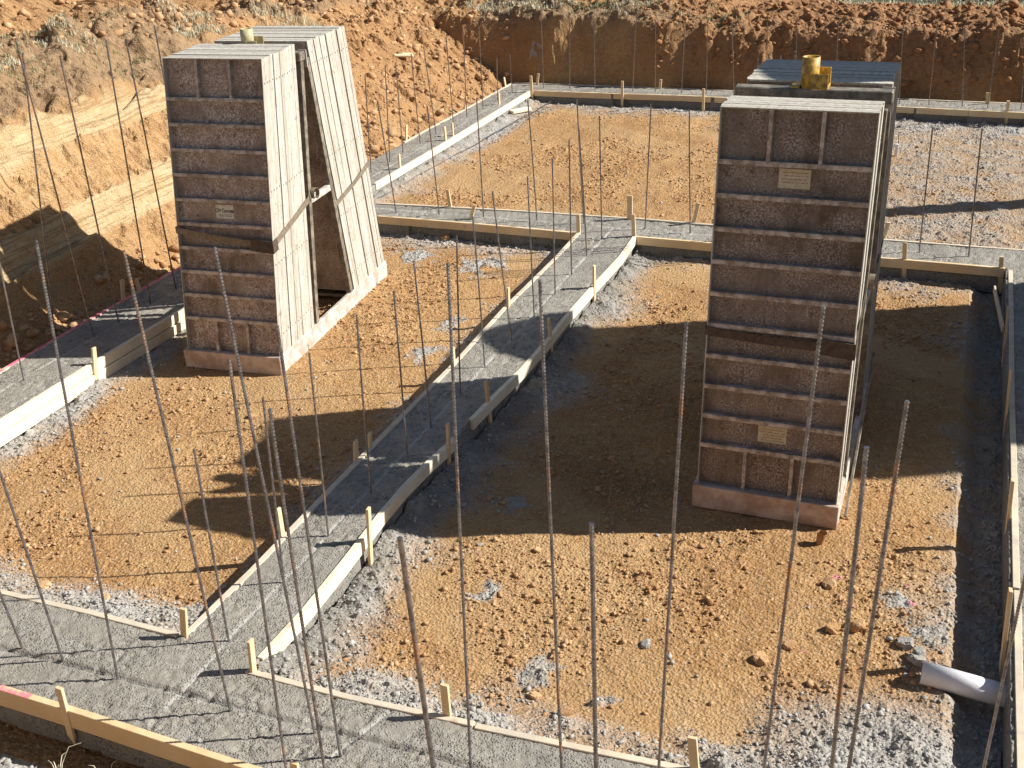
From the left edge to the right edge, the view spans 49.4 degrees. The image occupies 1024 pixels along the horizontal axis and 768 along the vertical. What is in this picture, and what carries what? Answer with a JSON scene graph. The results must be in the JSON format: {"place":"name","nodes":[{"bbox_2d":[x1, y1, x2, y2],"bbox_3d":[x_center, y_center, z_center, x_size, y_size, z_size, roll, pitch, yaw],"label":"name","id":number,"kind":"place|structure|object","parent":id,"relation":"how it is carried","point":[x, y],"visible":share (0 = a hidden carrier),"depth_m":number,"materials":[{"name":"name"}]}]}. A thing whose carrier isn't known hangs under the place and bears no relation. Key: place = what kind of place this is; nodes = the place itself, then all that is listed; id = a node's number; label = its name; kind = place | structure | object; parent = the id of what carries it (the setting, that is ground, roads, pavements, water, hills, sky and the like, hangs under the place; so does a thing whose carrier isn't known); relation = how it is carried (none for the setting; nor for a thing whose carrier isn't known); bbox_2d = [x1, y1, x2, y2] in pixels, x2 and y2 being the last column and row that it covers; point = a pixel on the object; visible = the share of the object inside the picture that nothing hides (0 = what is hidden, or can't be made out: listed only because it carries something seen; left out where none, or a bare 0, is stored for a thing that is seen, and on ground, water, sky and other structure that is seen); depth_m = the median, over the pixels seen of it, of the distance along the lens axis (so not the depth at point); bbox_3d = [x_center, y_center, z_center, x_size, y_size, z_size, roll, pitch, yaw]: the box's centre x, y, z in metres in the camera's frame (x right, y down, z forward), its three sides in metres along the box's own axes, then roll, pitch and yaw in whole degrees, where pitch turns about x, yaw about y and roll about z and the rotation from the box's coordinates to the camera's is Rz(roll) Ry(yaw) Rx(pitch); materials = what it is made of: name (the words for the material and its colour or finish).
{"place":"outdoors","nodes":[
{"label":"outdoors","id":0,"kind":"place"},
{"bbox_2d":[0,0,1023,767],"bbox_3d":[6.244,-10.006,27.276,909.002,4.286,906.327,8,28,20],"label":"ground","id":1,"kind":"structure","parent":0,"point":[562,34],"depth_m":8.66,"materials":[{"name":"soil"}]},
{"bbox_2d":[55,686,75,744],"bbox_3d":[-2.249,1.683,5.623,0.046,0.380,0.022,10,29,24],"label":"wooden stake","id":2,"kind":"object","parent":1,"relation":"on","point":[63,705],"visible":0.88,"depth_m":5.59,"materials":[{"name":"brown wood"}]},
{"bbox_2d":[0,4,160,95],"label":"green grass","id":3,"kind":"structure","parent":1,"relation":"on","point":[95,52],"depth_m":12.94,"materials":[{"name":"plant"}]},
{"bbox_2d":[0,0,230,70],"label":"dry grass","id":4,"kind":"structure","parent":1,"relation":"on","point":[192,33],"depth_m":14.47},
{"bbox_2d":[0,0,522,368],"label":"rubble","id":5,"kind":"object","parent":1,"relation":"on","point":[64,316],"visible":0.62,"depth_m":15.87,"materials":[{"name":"stone"}]},
{"bbox_2d":[183,27,386,374],"bbox_3d":[-2.124,-1.841,10.056,0.942,2.686,2.430,5,27,15],"label":"form rack","id":6,"kind":"object","parent":1,"relation":"on","point":[312,336],"visible":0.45,"depth_m":9.75,"materials":[{"name":"wood"}]},
{"bbox_2d":[162,57,281,356],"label":"concrete form","id":7,"kind":"object","parent":6,"relation":"on","point":[218,122],"visible":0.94,"depth_m":9.19,"materials":[{"name":"metal"}]},
{"bbox_2d":[167,56,285,353],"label":"concrete form","id":8,"kind":"object","parent":6,"relation":"on","point":[276,227],"visible":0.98,"depth_m":9.12,"materials":[{"name":"metal"}]},
{"bbox_2d":[170,55,288,350],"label":"concrete form","id":9,"kind":"object","parent":6,"relation":"on","point":[278,215],"visible":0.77,"depth_m":9.12,"materials":[{"name":"metal"}]},
{"bbox_2d":[171,53,290,346],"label":"concrete form","id":10,"kind":"object","parent":6,"relation":"on","point":[279,180],"visible":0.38,"depth_m":9.11,"materials":[{"name":"metal"}]},
{"bbox_2d":[178,52,294,345],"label":"concrete form","id":11,"kind":"object","parent":6,"relation":"on","point":[286,241],"visible":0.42,"depth_m":9.24,"materials":[{"name":"metal"}]},
{"bbox_2d":[180,51,297,342],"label":"concrete form","id":12,"kind":"object","parent":6,"relation":"on","point":[287,208],"visible":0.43,"depth_m":9.26,"materials":[{"name":"metal"}]},
{"bbox_2d":[183,50,300,339],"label":"concrete form","id":13,"kind":"object","parent":6,"relation":"on","point":[289,189],"visible":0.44,"depth_m":9.29,"materials":[{"name":"metal"}]},
{"bbox_2d":[185,48,302,336],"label":"concrete form","id":14,"kind":"object","parent":6,"relation":"on","point":[296,252],"visible":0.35,"depth_m":9.32,"materials":[{"name":"metal"}]},
{"bbox_2d":[191,47,305,334],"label":"concrete form","id":15,"kind":"object","parent":6,"relation":"on","point":[295,198],"visible":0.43,"depth_m":9.43,"materials":[{"name":"metal"}]},
{"bbox_2d":[190,46,308,331],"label":"concrete form","id":16,"kind":"object","parent":6,"relation":"on","point":[300,225],"visible":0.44,"depth_m":9.41,"materials":[{"name":"metal"}]},
{"bbox_2d":[194,44,310,328],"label":"concrete form","id":17,"kind":"object","parent":6,"relation":"on","point":[302,224],"visible":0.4,"depth_m":9.50,"materials":[{"name":"metal"}]},
{"bbox_2d":[200,44,313,327],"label":"concrete form","id":18,"kind":"object","parent":6,"relation":"on","point":[302,180],"visible":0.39,"depth_m":9.53,"materials":[{"name":"metal"}]},
{"bbox_2d":[175,160,369,253],"bbox_3d":[-2.094,-1.711,10.114,0.946,0.324,2.106,5,27,15],"label":"tie strap","id":19,"kind":"object","parent":6,"relation":"attached to","point":[261,246],"visible":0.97,"depth_m":9.30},
{"bbox_2d":[214,40,356,289],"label":"concrete form","id":20,"kind":"object","parent":6,"relation":"on","point":[329,273],"visible":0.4,"depth_m":10.38,"materials":[{"name":"metal"}]},
{"bbox_2d":[217,38,358,285],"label":"concrete form","id":21,"kind":"object","parent":6,"relation":"on","point":[330,140],"visible":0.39,"depth_m":9.99,"materials":[{"name":"metal"}]},
{"bbox_2d":[224,37,360,283],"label":"concrete form","id":22,"kind":"object","parent":6,"relation":"on","point":[316,49],"visible":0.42,"depth_m":10.08,"materials":[{"name":"metal"}]},
{"bbox_2d":[225,36,363,281],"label":"concrete form","id":23,"kind":"object","parent":6,"relation":"on","point":[342,173],"visible":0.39,"depth_m":10.12,"materials":[{"name":"metal"}]},
{"bbox_2d":[230,35,365,278],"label":"concrete form","id":24,"kind":"object","parent":6,"relation":"on","point":[338,134],"visible":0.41,"depth_m":10.15,"materials":[{"name":"metal"}]},
{"bbox_2d":[232,34,367,276],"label":"concrete form","id":25,"kind":"object","parent":6,"relation":"on","point":[343,148],"visible":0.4,"depth_m":10.24,"materials":[{"name":"metal"}]},
{"bbox_2d":[235,32,370,275],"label":"concrete form","id":26,"kind":"object","parent":6,"relation":"on","point":[331,63],"visible":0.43,"depth_m":10.28,"materials":[{"name":"metal"}]},
{"bbox_2d":[253,30,374,270],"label":"concrete form","id":27,"kind":"object","parent":6,"relation":"on","point":[344,104],"visible":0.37,"depth_m":10.28,"materials":[{"name":"metal"}]},
{"bbox_2d":[253,29,376,268],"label":"concrete form","id":28,"kind":"object","parent":6,"relation":"on","point":[356,158],"visible":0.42,"depth_m":10.45,"materials":[{"name":"metal"}]},
{"bbox_2d":[252,28,379,266],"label":"concrete form","id":29,"kind":"object","parent":6,"relation":"on","point":[339,42],"visible":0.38,"depth_m":10.51,"materials":[{"name":"metal"}]},
{"bbox_2d":[251,27,380,263],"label":"concrete form","id":30,"kind":"object","parent":6,"relation":"on","point":[347,70],"visible":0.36,"depth_m":10.48,"materials":[{"name":"metal"}]},
{"bbox_2d":[254,26,383,262],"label":"concrete form","id":31,"kind":"object","parent":6,"relation":"on","point":[362,140],"visible":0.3,"depth_m":10.61,"materials":[{"name":"metal"}]},
{"bbox_2d":[279,32,372,272],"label":"concrete form","id":32,"kind":"object","parent":6,"relation":"on","point":[351,157],"visible":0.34,"depth_m":10.40,"materials":[{"name":"metal"}]},
{"bbox_2d":[250,1,323,25],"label":"slope grass","id":33,"kind":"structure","parent":1,"relation":"on","point":[282,18],"depth_m":16.90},
{"bbox_2d":[0,106,998,751],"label":"soil clods","id":34,"kind":"object","parent":1,"relation":"on","point":[532,584],"visible":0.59,"depth_m":7.65,"materials":[{"name":"soil"}]},
{"bbox_2d":[0,103,1003,767],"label":"concrete crumbs","id":35,"kind":"object","parent":1,"relation":"on","point":[284,667],"visible":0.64,"depth_m":6.43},
{"bbox_2d":[0,83,1023,767],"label":"concrete footing","id":36,"kind":"object","parent":1,"relation":"on","point":[166,685],"visible":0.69,"depth_m":6.60,"materials":[{"name":"concrete"}]},
{"bbox_2d":[0,470,63,661],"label":"rebar","id":37,"kind":"object","parent":36,"relation":"on","point":[30,562],"visible":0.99,"depth_m":5.67,"materials":[{"name":"metal"}]},
{"bbox_2d":[22,53,54,330],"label":"rebar","id":38,"kind":"object","parent":36,"relation":"on","point":[38,193],"visible":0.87,"depth_m":9.69,"materials":[{"name":"metal"}]},
{"bbox_2d":[14,38,93,337],"bbox_3d":[-3.821,-1.549,9.359,0.091,2.641,0.015,-13,28,-20],"label":"rebar","id":39,"kind":"object","parent":36,"relation":"on","point":[17,46],"visible":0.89,"depth_m":9.29,"materials":[{"name":"metal"}]},
{"bbox_2d":[35,240,118,679],"bbox_3d":[-2.056,0.481,5.316,0.133,2.430,0.015,-14,28,-21],"label":"rebar","id":40,"kind":"object","parent":36,"relation":"on","point":[73,438],"visible":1,"depth_m":5.23,"materials":[{"name":"metal"}]},
{"bbox_2d":[59,56,119,322],"bbox_3d":[-3.666,-1.611,9.704,0.027,2.435,0.015,-12,28,-19],"label":"rebar","id":41,"kind":"object","parent":36,"relation":"on","point":[88,186],"visible":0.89,"depth_m":9.64,"materials":[{"name":"metal"}]},
{"bbox_2d":[0,589,179,637],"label":"form board","id":42,"kind":"object","parent":36,"relation":"attached to","point":[152,628],"visible":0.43,"depth_m":6.30,"materials":[{"name":"brown wood"}]},
{"bbox_2d":[0,266,180,373],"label":"form board","id":43,"kind":"object","parent":36,"relation":"attached to","point":[7,367],"visible":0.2,"depth_m":10.25,"materials":[{"name":"beige wood"}]},
{"bbox_2d":[0,318,185,446],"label":"form board","id":44,"kind":"object","parent":36,"relation":"attached to","point":[12,432],"visible":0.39,"depth_m":9.32,"materials":[{"name":"wood"}]},
{"bbox_2d":[0,307,184,432],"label":"form board","id":45,"kind":"object","parent":44,"relation":"on","point":[18,414],"visible":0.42,"depth_m":9.32,"materials":[{"name":"wood"}]},
{"bbox_2d":[105,40,150,302],"bbox_3d":[-3.478,-1.851,10.124,0.080,2.477,0.016,-11,27,-17],"label":"rebar","id":46,"kind":"object","parent":36,"relation":"on","point":[127,169],"visible":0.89,"depth_m":10.06,"materials":[{"name":"metal"}]},
{"bbox_2d":[0,684,261,767],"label":"form board","id":47,"kind":"object","parent":36,"relation":"attached to","point":[162,746],"visible":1,"depth_m":5.49,"materials":[{"name":"yellow wood"}]},
{"bbox_2d":[125,39,176,288],"bbox_3d":[-3.366,-1.978,10.423,0.043,2.432,0.018,-11,27,-16],"label":"rebar","id":48,"kind":"object","parent":36,"relation":"on","point":[149,159],"visible":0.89,"depth_m":10.35,"materials":[{"name":"metal"}]},
{"bbox_2d":[122,250,231,711],"bbox_3d":[-1.478,0.572,5.015,0.070,2.484,0.016,-12,28,-18],"label":"rebar","id":49,"kind":"object","parent":36,"relation":"on","point":[171,458],"visible":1,"depth_m":4.91,"materials":[{"name":"metal"}]},
{"bbox_2d":[193,448,229,641],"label":"rebar","id":50,"kind":"object","parent":36,"relation":"on","point":[210,541],"visible":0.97,"depth_m":5.76,"materials":[{"name":"metal"}]},
{"bbox_2d":[227,359,286,767],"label":"rebar","id":51,"kind":"object","parent":36,"relation":"on","point":[255,550],"visible":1,"depth_m":4.64,"materials":[{"name":"metal"}]},
{"bbox_2d":[213,247,315,733],"bbox_3d":[-1.048,0.605,4.846,0.100,2.539,0.016,-10,27,-14],"label":"rebar","id":52,"kind":"object","parent":36,"relation":"on","point":[260,469],"visible":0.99,"depth_m":4.74,"materials":[{"name":"metal"}]},
{"bbox_2d":[262,397,284,577],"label":"rebar","id":53,"kind":"object","parent":36,"relation":"on","point":[272,479],"visible":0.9,"depth_m":6.21,"materials":[{"name":"metal"}]},
{"bbox_2d":[268,408,325,767],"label":"rebar","id":54,"kind":"object","parent":36,"relation":"on","point":[295,579],"visible":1,"depth_m":4.23,"materials":[{"name":"metal"}]},
{"bbox_2d":[275,325,341,757],"bbox_3d":[-0.854,0.790,4.768,0.016,2.260,0.014,8,28,20],"label":"rebar","id":55,"kind":"object","parent":36,"relation":"on","point":[306,525],"visible":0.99,"depth_m":4.68,"materials":[{"name":"metal"}]},
{"bbox_2d":[308,353,328,535],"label":"rebar","id":56,"kind":"object","parent":36,"relation":"on","point":[316,422],"visible":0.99,"depth_m":6.63,"materials":[{"name":"metal"}]},
{"bbox_2d":[257,437,454,660],"bbox_3d":[-0.890,0.951,6.965,0.089,0.093,2.519,8,28,20],"label":"form board","id":57,"kind":"object","parent":36,"relation":"attached to","point":[283,639],"visible":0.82,"depth_m":6.76,"materials":[{"name":"wood"}]},
{"bbox_2d":[245,668,474,727],"bbox_3d":[-0.788,1.613,5.620,1.282,0.090,0.053,7,28,19],"label":"form board","id":58,"kind":"object","parent":36,"relation":"attached to","point":[382,704],"visible":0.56,"depth_m":5.57,"materials":[{"name":"brown wood"}]},
{"bbox_2d":[356,315,371,492],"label":"rebar","id":59,"kind":"object","parent":36,"relation":"on","point":[362,394],"visible":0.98,"depth_m":7.07,"materials":[{"name":"metal"}]},
{"bbox_2d":[185,232,580,637],"bbox_3d":[-0.528,-0.084,9.030,0.072,0.095,7.044,7,28,20],"label":"form board","id":60,"kind":"object","parent":36,"relation":"attached to","point":[236,585],"visible":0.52,"depth_m":7.72,"materials":[{"name":"brown wood"}]},
{"bbox_2d":[393,291,407,454],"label":"rebar","id":61,"kind":"object","parent":36,"relation":"on","point":[397,336],"visible":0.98,"depth_m":7.51,"materials":[{"name":"metal"}]},
{"bbox_2d":[397,536,435,767],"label":"rebar","id":62,"kind":"object","parent":36,"relation":"on","point":[415,644],"visible":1,"depth_m":3.92,"materials":[{"name":"metal"}]},
{"bbox_2d":[373,90,530,189],"bbox_3d":[-0.700,-3.683,16.341,0.046,0.095,5.662,8,28,20],"label":"form board","id":63,"kind":"object","parent":36,"relation":"attached to","point":[397,173],"visible":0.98,"depth_m":15.82,"materials":[{"name":"wood"}]},
{"bbox_2d":[446,263,471,767],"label":"rebar","id":64,"kind":"object","parent":36,"relation":"on","point":[458,497],"visible":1,"depth_m":4.52,"materials":[{"name":"metal"}]},
{"bbox_2d":[377,215,576,239],"bbox_3d":[-0.412,-1.742,12.380,2.401,0.095,0.054,8,28,20],"label":"form board","id":65,"kind":"object","parent":36,"relation":"attached to","point":[478,227],"visible":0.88,"depth_m":12.37,"materials":[{"name":"brown wood"}]},
{"bbox_2d":[377,203,626,218],"bbox_3d":[-0.139,-1.961,12.799,3.050,0.095,0.057,6,28,17],"label":"form board","id":66,"kind":"object","parent":36,"relation":"attached to","point":[480,209],"visible":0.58,"depth_m":12.79,"materials":[{"name":"brown wood"}]},
{"bbox_2d":[538,279,562,767],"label":"rebar","id":67,"kind":"object","parent":36,"relation":"on","point":[549,504],"visible":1,"depth_m":4.29,"materials":[{"name":"metal"}]},
{"bbox_2d":[468,236,635,429],"bbox_3d":[0.514,-0.605,9.988,0.080,0.095,4.286,8,28,21],"label":"form board","id":68,"kind":"object","parent":36,"relation":"attached to","point":[497,397],"visible":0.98,"depth_m":9.45,"materials":[{"name":"wood"}]},
{"bbox_2d":[474,723,689,767],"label":"form board","id":69,"kind":"object","parent":36,"relation":"attached to","point":[574,746],"visible":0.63,"depth_m":5.23,"materials":[{"name":"brown wood"}]},
{"bbox_2d":[589,522,597,767],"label":"rebar","id":70,"kind":"object","parent":36,"relation":"on","point":[593,637],"visible":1,"depth_m":3.70,"materials":[{"name":"metal"}]},
{"bbox_2d":[657,321,687,767],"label":"rebar","id":71,"kind":"object","parent":36,"relation":"on","point":[682,387],"visible":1,"depth_m":4.17,"materials":[{"name":"metal"}]},
{"bbox_2d":[687,735,699,767],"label":"wooden stake","id":72,"kind":"object","parent":36,"relation":"on","point":[692,741],"visible":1,"depth_m":5.02,"materials":[{"name":"brown wood"}]},
{"bbox_2d":[514,82,1023,103],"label":"form board","id":73,"kind":"object","parent":36,"relation":"attached to","point":[732,91],"visible":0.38,"depth_m":18.30,"materials":[{"name":"brown wood"}]},
{"bbox_2d":[533,90,1023,118],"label":"form board","id":74,"kind":"object","parent":36,"relation":"attached to","point":[960,112],"visible":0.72,"depth_m":17.72,"materials":[{"name":"brown wood"}]},
{"bbox_2d":[762,306,825,767],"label":"rebar","id":75,"kind":"object","parent":36,"relation":"on","point":[809,415],"visible":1,"depth_m":3.92,"materials":[{"name":"metal"}]},
{"bbox_2d":[636,236,1004,276],"bbox_3d":[2.979,-1.288,11.140,3.601,0.095,0.045,8,28,21],"label":"form board","id":76,"kind":"object","parent":36,"relation":"attached to","point":[984,270],"visible":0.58,"depth_m":10.79,"materials":[{"name":"brown wood"}]},
{"bbox_2d":[635,217,1023,250],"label":"form board","id":77,"kind":"object","parent":36,"relation":"attached to","point":[706,224],"visible":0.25,"depth_m":11.27,"materials":[{"name":"brown wood"}]},
{"bbox_2d":[829,446,869,767],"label":"rebar","id":78,"kind":"object","parent":36,"relation":"on","point":[851,587],"visible":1,"depth_m":3.75,"materials":[{"name":"metal"}]},
{"bbox_2d":[847,400,909,767],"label":"rebar","id":79,"kind":"object","parent":36,"relation":"on","point":[884,546],"visible":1,"depth_m":3.76,"materials":[{"name":"metal"}]},
{"bbox_2d":[919,661,1006,707],"bbox_3d":[2.345,1.545,5.690,0.486,0.157,0.122,9,29,22],"label":"drain pipe","id":80,"kind":"object","parent":36,"relation":"attached to","point":[962,683],"visible":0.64,"depth_m":5.66,"materials":[{"name":"white plastic"}]},
{"bbox_2d":[982,575,1023,767],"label":"rebar","id":81,"kind":"object","parent":36,"relation":"on","point":[1016,617],"visible":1,"depth_m":4.50,"materials":[{"name":"metal"}]},
{"bbox_2d":[1008,270,1019,589],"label":"form board","id":82,"kind":"object","parent":36,"relation":"attached to","point":[1015,534],"visible":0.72,"depth_m":7.47,"materials":[{"name":"brown wood"}]},
{"bbox_2d":[1013,590,1023,767],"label":"form board","id":83,"kind":"object","parent":36,"relation":"attached to","point":[1019,695],"visible":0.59,"depth_m":5.45,"materials":[{"name":"brown wood"}]},
{"bbox_2d":[441,0,676,15],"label":"bank grass","id":84,"kind":"structure","parent":1,"relation":"on","point":[513,3],"depth_m":19.56,"materials":[{"name":"plant"}]},
{"bbox_2d":[570,0,749,25],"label":"bank green grass","id":85,"kind":"structure","parent":1,"relation":"on","point":[658,2],"depth_m":19.12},
{"bbox_2d":[692,55,894,528],"bbox_3d":[1.968,-0.826,7.522,0.952,2.766,2.150,8,28,20],"label":"form rack","id":86,"kind":"object","parent":1,"relation":"on","point":[815,80],"visible":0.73,"depth_m":7.11,"materials":[{"name":"metal"}]},
{"bbox_2d":[697,105,880,504],"bbox_3d":[1.647,-0.436,6.805,0.896,2.444,0.056,8,21,20],"label":"concrete form","id":87,"kind":"object","parent":86,"relation":"on","point":[787,263],"visible":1,"depth_m":6.77,"materials":[{"name":"metal"}]},
{"bbox_2d":[757,425,786,444],"bbox_3d":[1.660,0.326,7.101,0.180,0.110,0.004,8,22,20],"label":"label sticker","id":88,"kind":"object","parent":87,"relation":"attached to","point":[768,434],"visible":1,"depth_m":7.10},
{"bbox_2d":[778,168,811,189],"bbox_3d":[1.661,-1.205,6.541,0.185,0.115,0.004,8,22,20],"label":"label sticker","id":89,"kind":"object","parent":87,"relation":"attached to","point":[794,178],"visible":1,"depth_m":6.54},
{"bbox_2d":[705,236,883,360],"bbox_3d":[1.986,-0.759,7.539,0.956,0.374,1.866,8,28,20],"label":"tie strap","id":90,"kind":"object","parent":86,"relation":"attached to","point":[840,350],"visible":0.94,"depth_m":6.81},
{"bbox_2d":[724,101,881,493],"bbox_3d":[1.683,-0.481,6.894,0.896,2.444,0.054,8,22,20],"label":"concrete form","id":91,"kind":"object","parent":86,"relation":"on","point":[789,104],"visible":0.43,"depth_m":6.50,"materials":[{"name":"metal"}]},
{"bbox_2d":[726,97,882,104],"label":"concrete form","id":92,"kind":"object","parent":86,"relation":"on","point":[824,101],"visible":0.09,"depth_m":6.54,"materials":[{"name":"metal"}]},
{"bbox_2d":[727,99,883,490],"bbox_3d":[1.709,-0.503,6.936,0.896,2.444,0.054,8,22,20],"label":"concrete form","id":93,"kind":"object","parent":86,"relation":"on","point":[881,119],"visible":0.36,"depth_m":6.59,"materials":[{"name":"metal"}]},
{"bbox_2d":[730,95,884,477],"bbox_3d":[1.744,-0.548,7.026,0.896,2.444,0.056,8,22,20],"label":"concrete form","id":94,"kind":"object","parent":86,"relation":"on","point":[883,102],"visible":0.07,"depth_m":6.62,"materials":[{"name":"metal"}]},
{"bbox_2d":[747,77,893,87],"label":"concrete form","id":95,"kind":"object","parent":86,"relation":"on","point":[834,83],"visible":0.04,"depth_m":6.99,"materials":[{"name":"metal"}]},
{"bbox_2d":[752,73,894,397],"bbox_3d":[2.103,-0.964,7.830,0.896,2.444,0.056,8,35,20],"label":"concrete form","id":96,"kind":"object","parent":86,"relation":"on","point":[845,76],"visible":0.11,"depth_m":7.25,"materials":[{"name":"metal"}]},
{"bbox_2d":[758,66,897,386],"bbox_3d":[2.185,-1.062,8.020,0.896,2.444,0.054,8,35,20],"label":"concrete form","id":97,"kind":"object","parent":86,"relation":"on","point":[833,69],"visible":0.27,"depth_m":7.48,"materials":[{"name":"metal"}]},
{"bbox_2d":[761,65,899,381],"bbox_3d":[2.211,-1.083,8.067,0.896,2.444,0.056,8,35,20],"label":"concrete form","id":98,"kind":"object","parent":86,"relation":"on","point":[887,171],"visible":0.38,"depth_m":7.56,"materials":[{"name":"metal"}]},
{"bbox_2d":[765,61,900,372],"bbox_3d":[2.272,-1.155,8.210,0.896,2.444,0.054,8,35,20],"label":"concrete form","id":99,"kind":"object","parent":86,"relation":"on","point":[888,174],"visible":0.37,"depth_m":7.73,"materials":[{"name":"metal"}]},
{"bbox_2d":[636,0,1023,102],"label":"red rubble","id":100,"kind":"object","parent":1,"relation":"on","point":[787,23],"visible":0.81,"depth_m":17.93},
{"bbox_2d":[844,352,874,516],"bbox_3d":[2.336,0.320,7.467,0.019,0.024,1.259,8,63,21],"label":"loose batten","id":101,"kind":"object","parent":1,"relation":"on","point":[859,436],"visible":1,"depth_m":7.44,"materials":[{"name":"wood"}]},
{"bbox_2d":[836,0,1023,6],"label":"field grass","id":102,"kind":"structure","parent":1,"relation":"on","point":[935,2],"depth_m":20.75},
{"bbox_2d":[999,587,1012,679],"bbox_3d":[2.574,1.317,5.808,0.053,0.590,0.045,8,28,20],"label":"wooden stake","id":103,"kind":"object","parent":1,"relation":"on","point":[1006,627],"visible":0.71,"depth_m":5.78,"materials":[{"name":"brown wood"}]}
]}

